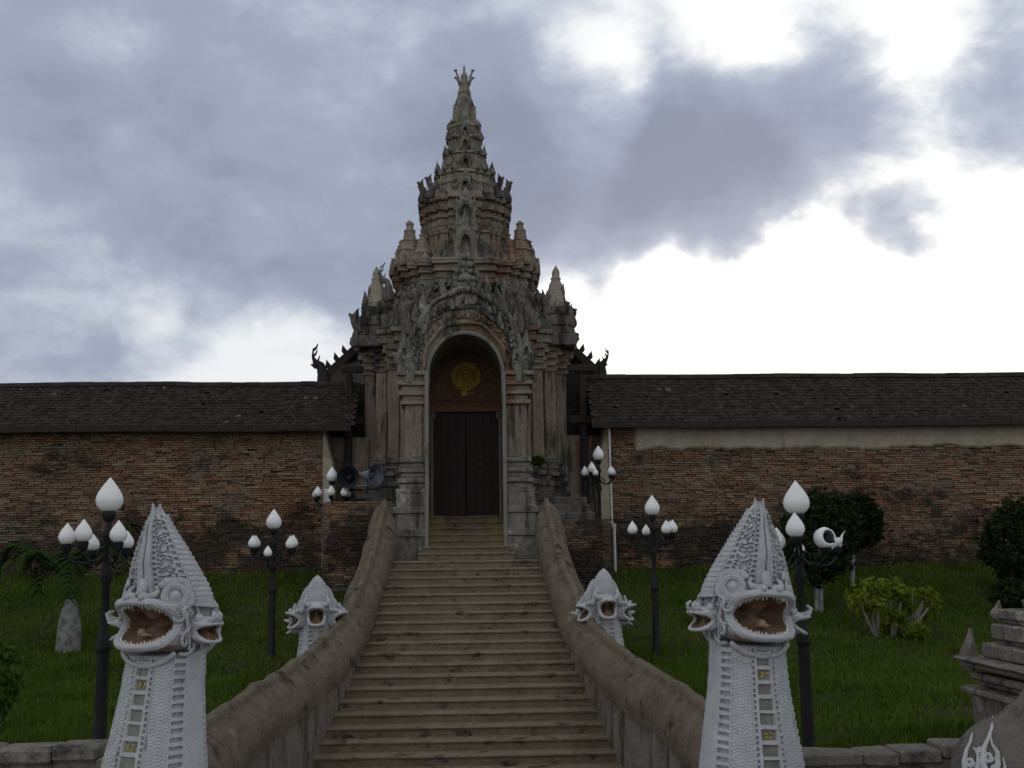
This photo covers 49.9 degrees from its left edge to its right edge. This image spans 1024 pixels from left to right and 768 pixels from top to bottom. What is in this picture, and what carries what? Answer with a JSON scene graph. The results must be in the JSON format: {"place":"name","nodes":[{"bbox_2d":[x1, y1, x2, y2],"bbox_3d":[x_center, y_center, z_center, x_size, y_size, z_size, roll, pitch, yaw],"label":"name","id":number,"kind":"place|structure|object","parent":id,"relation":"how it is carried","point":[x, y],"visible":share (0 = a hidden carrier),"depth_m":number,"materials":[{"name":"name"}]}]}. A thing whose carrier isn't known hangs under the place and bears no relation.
{"place":"outdoors","nodes":[
{"label":"outdoors","id":0,"kind":"place"},
{"bbox_2d":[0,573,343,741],"bbox_3d":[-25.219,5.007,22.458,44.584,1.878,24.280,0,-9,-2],"label":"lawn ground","id":1,"kind":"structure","parent":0,"point":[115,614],"depth_m":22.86,"materials":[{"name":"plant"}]},
{"bbox_2d":[0,639,25,727],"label":"bush","id":2,"kind":"object","parent":1,"relation":"on","point":[12,675],"visible":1,"depth_m":12.77,"materials":[{"name":"green plant"}]},
{"bbox_2d":[0,523,141,653],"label":"palm tree","id":3,"kind":"object","parent":1,"relation":"on","point":[69,632],"visible":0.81,"depth_m":20.40,"materials":[{"name":"green plant"}]},
{"bbox_2d":[58,477,133,738],"bbox_3d":[-4.434,2.483,11.568,0.746,2.999,0.991,1,-9,-14],"label":"street lamp","id":4,"kind":"object","parent":1,"relation":"on","point":[109,500],"visible":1,"depth_m":11.60,"materials":[{"name":"black metal"}]},
{"bbox_2d":[0,381,359,576],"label":"enclosure wall","id":5,"kind":"structure","parent":1,"relation":"on","point":[219,472],"depth_m":26.99,"materials":[{"name":"brick"}]},
{"bbox_2d":[324,489,329,513],"bbox_3d":[-4.290,2.788,25.648,0.180,0.671,0.182,0,-9,-2],"label":"junction box","id":6,"kind":"object","parent":5,"relation":"attached to","point":[326,497],"visible":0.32,"depth_m":25.58,"materials":[{"name":"white plastic"}]},
{"bbox_2d":[248,509,297,657],"bbox_3d":[-4.383,3.625,20.038,0.867,2.687,0.695,0,-9,-2],"label":"street lamp","id":7,"kind":"object","parent":1,"relation":"on","point":[273,522],"visible":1,"depth_m":20.07,"materials":[{"name":"black metal"}]},
{"bbox_2d":[284,575,349,656],"bbox_3d":[-3.344,4.196,18.817,1.130,1.823,0.828,1,-9,-8],"label":"naga statue","id":8,"kind":"object","parent":1,"relation":"on","point":[315,612],"visible":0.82,"depth_m":18.77,"materials":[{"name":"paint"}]},
{"bbox_2d":[312,467,350,588],"bbox_3d":[-4.207,3.316,25.506,0.904,2.828,0.611,0,-9,-2],"label":"street lamp","id":9,"kind":"object","parent":1,"relation":"on","point":[331,477],"visible":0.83,"depth_m":25.57,"materials":[{"name":"black paint"}]},
{"bbox_2d":[0,555,1021,748],"bbox_3d":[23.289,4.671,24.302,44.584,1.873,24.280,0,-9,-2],"label":"lawn ground","id":10,"kind":"structure","parent":0,"point":[963,709],"depth_m":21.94,"materials":[{"name":"plant"}]},
{"bbox_2d":[321,65,613,591],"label":"gateway tower","id":11,"kind":"structure","parent":10,"relation":"on","point":[465,375],"depth_m":26.70,"materials":[{"name":"stone"}]},
{"bbox_2d":[337,466,362,496],"bbox_3d":[-3.798,2.299,25.917,0.582,0.701,0.872,0,-9,-2],"label":"loudspeaker","id":12,"kind":"object","parent":11,"relation":"attached to","point":[347,476],"visible":1,"depth_m":25.63,"materials":[{"name":"black metal"}]},
{"bbox_2d":[354,464,383,492],"bbox_3d":[-3.344,2.201,25.605,0.726,0.641,0.582,-9,-12,42],"label":"loudspeaker","id":13,"kind":"object","parent":11,"relation":"attached to","point":[374,475],"visible":1,"depth_m":25.50,"materials":[{"name":"grey metal"}]},
{"bbox_2d":[434,284,450,292],"bbox_3d":[-1.690,-2.169,26.489,0.573,0.448,0.583,0,-9,-2],"label":"ledge plant","id":14,"kind":"object","parent":11,"relation":"on","point":[447,288],"visible":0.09,"depth_m":26.32,"materials":[{"name":"green plant"}]},
{"bbox_2d":[433,412,465,515],"bbox_3d":[-1.508,1.937,26.562,0.796,2.511,0.079,0,-9,-2],"label":"door leaf","id":15,"kind":"structure","parent":11,"relation":"in","point":[449,428],"depth_m":26.52,"materials":[{"name":"red wood"}]},
{"bbox_2d":[311,337,608,511],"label":"hall roof","id":16,"kind":"structure","parent":11,"relation":"attached to","point":[581,439],"depth_m":28.15,"materials":[{"name":"stone"}]},
{"bbox_2d":[466,412,498,515],"bbox_3d":[-0.704,1.928,26.572,0.796,2.511,0.122,0,-9,-2],"label":"door leaf","id":17,"kind":"structure","parent":11,"relation":"in","point":[482,428],"depth_m":26.56,"materials":[{"name":"red wood"}]},
{"bbox_2d":[482,280,502,294],"bbox_3d":[-0.507,-2.261,26.536,0.604,0.492,0.608,0,-9,-2],"label":"ledge plant","id":18,"kind":"object","parent":11,"relation":"on","point":[494,283],"visible":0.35,"depth_m":26.42,"materials":[{"name":"green plant"}]},
{"bbox_2d":[530,455,544,467],"bbox_3d":[0.586,1.782,25.380,0.404,0.315,0.377,0,-9,-2],"label":"ledge plant","id":19,"kind":"object","parent":11,"relation":"on","point":[538,461],"visible":1,"depth_m":25.30,"materials":[{"name":"green plant"}]},
{"bbox_2d":[581,446,615,567],"bbox_3d":[2.064,3.038,25.802,0.844,3.222,0.530,0,-9,-2],"label":"street lamp","id":20,"kind":"object","parent":10,"relation":"on","point":[598,456],"visible":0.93,"depth_m":25.94,"materials":[{"name":"metal"}]},
{"bbox_2d":[571,568,635,645],"bbox_3d":[1.620,4.111,19.012,1.130,1.823,0.828,0,-9,-6],"label":"naga statue","id":21,"kind":"object","parent":10,"relation":"on","point":[604,605],"visible":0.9,"depth_m":18.97,"materials":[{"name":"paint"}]},
{"bbox_2d":[627,495,677,656],"bbox_3d":[2.636,3.480,20.044,0.889,2.897,0.695,-5,-9,25],"label":"street lamp","id":22,"kind":"object","parent":10,"relation":"on","point":[669,529],"visible":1,"depth_m":19.98,"materials":[{"name":"black metal"}]},
{"bbox_2d":[586,372,1023,568],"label":"enclosure wall","id":23,"kind":"structure","parent":10,"relation":"on","point":[932,464],"depth_m":27.59,"materials":[{"name":"brick"}]},
{"bbox_2d":[608,428,616,571],"bbox_3d":[2.472,2.840,26.987,0.138,3.600,0.096,0,-9,-2],"label":"downpipe","id":24,"kind":"object","parent":23,"relation":"attached to","point":[613,525],"visible":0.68,"depth_m":26.91,"materials":[{"name":"white plastic"}]},
{"bbox_2d":[775,481,844,746],"bbox_3d":[3.241,2.499,11.785,0.654,2.936,0.966,-6,-10,33],"label":"street lamp","id":25,"kind":"object","parent":10,"relation":"on","point":[796,503],"visible":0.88,"depth_m":11.76,"materials":[{"name":"black metal"}]},
{"bbox_2d":[777,486,869,611],"bbox_3d":[6.576,3.544,23.465,1.674,2.687,1.927,3,-9,-20],"label":"clipped tree","id":26,"kind":"object","parent":10,"relation":"on","point":[832,514],"visible":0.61,"depth_m":23.19,"materials":[{"name":"green plant"}]},
{"bbox_2d":[837,490,885,586],"bbox_3d":[8.110,3.597,25.642,1.268,2.286,1.261,-4,-9,22],"label":"clipped tree","id":27,"kind":"object","parent":10,"relation":"on","point":[864,505],"visible":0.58,"depth_m":25.39,"materials":[{"name":"green plant"}]},
{"bbox_2d":[843,575,941,640],"bbox_3d":[7.436,4.357,21.401,2.123,1.290,1.253,0,-9,-2],"label":"flowering shrub","id":28,"kind":"object","parent":10,"relation":"on","point":[863,600],"visible":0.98,"depth_m":21.37,"materials":[{"name":"green plant"}]},
{"bbox_2d":[974,494,1023,581],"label":"clipped tree","id":29,"kind":"object","parent":10,"relation":"on","point":[1003,525],"visible":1,"depth_m":24.20,"materials":[{"name":"green plant"}]},
{"bbox_2d":[987,577,1023,608],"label":"bush","id":30,"kind":"object","parent":10,"relation":"on","point":[1008,592],"visible":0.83,"depth_m":22.58,"materials":[{"name":"green plant"}]},
{"bbox_2d":[0,0,1023,382],"label":"sky","id":31,"kind":"structure","parent":0,"point":[191,190],"materials":[{"name":"grey"}]},
{"bbox_2d":[950,688,1023,767],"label":"lion statue","id":32,"kind":"object","parent":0,"point":[996,741],"visible":1,"depth_m":8.54,"materials":[{"name":"stone"}]},
{"label":"ground","id":33,"kind":"structure","parent":0,"visible":0},
{"bbox_2d":[0,739,107,767],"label":"wall","id":34,"kind":"structure","parent":33,"relation":"on","point":[89,753],"depth_m":10.84,"materials":[{"name":"stone"}]},
{"bbox_2d":[101,503,223,767],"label":"naga statue","id":35,"kind":"object","parent":33,"relation":"on","point":[167,637],"visible":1,"depth_m":10.33,"materials":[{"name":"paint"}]},
{"bbox_2d":[206,500,397,767],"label":"balustrade","id":36,"kind":"object","parent":33,"relation":"on","point":[282,717],"visible":0.85,"depth_m":16.14,"materials":[{"name":"stone"}]},
{"bbox_2d":[313,515,622,767],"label":"staircase","id":37,"kind":"structure","parent":33,"relation":"on","point":[466,661],"depth_m":18.51,"materials":[{"name":"stone"}]},
{"bbox_2d":[534,497,705,767],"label":"balustrade","id":38,"kind":"object","parent":33,"relation":"on","point":[648,715],"visible":0.84,"depth_m":16.26,"materials":[{"name":"stone"}]},
{"bbox_2d":[686,497,812,767],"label":"naga statue","id":39,"kind":"object","parent":33,"relation":"on","point":[744,613],"visible":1,"depth_m":10.57,"materials":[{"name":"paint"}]},
{"bbox_2d":[802,738,959,767],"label":"wall","id":40,"kind":"structure","parent":33,"relation":"on","point":[935,753],"depth_m":11.13,"materials":[{"name":"stone"}]},
{"bbox_2d":[953,599,1023,723],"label":"shrine pedestal","id":41,"kind":"object","parent":33,"relation":"on","point":[1000,675],"visible":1,"depth_m":10.71,"materials":[{"name":"stone"}]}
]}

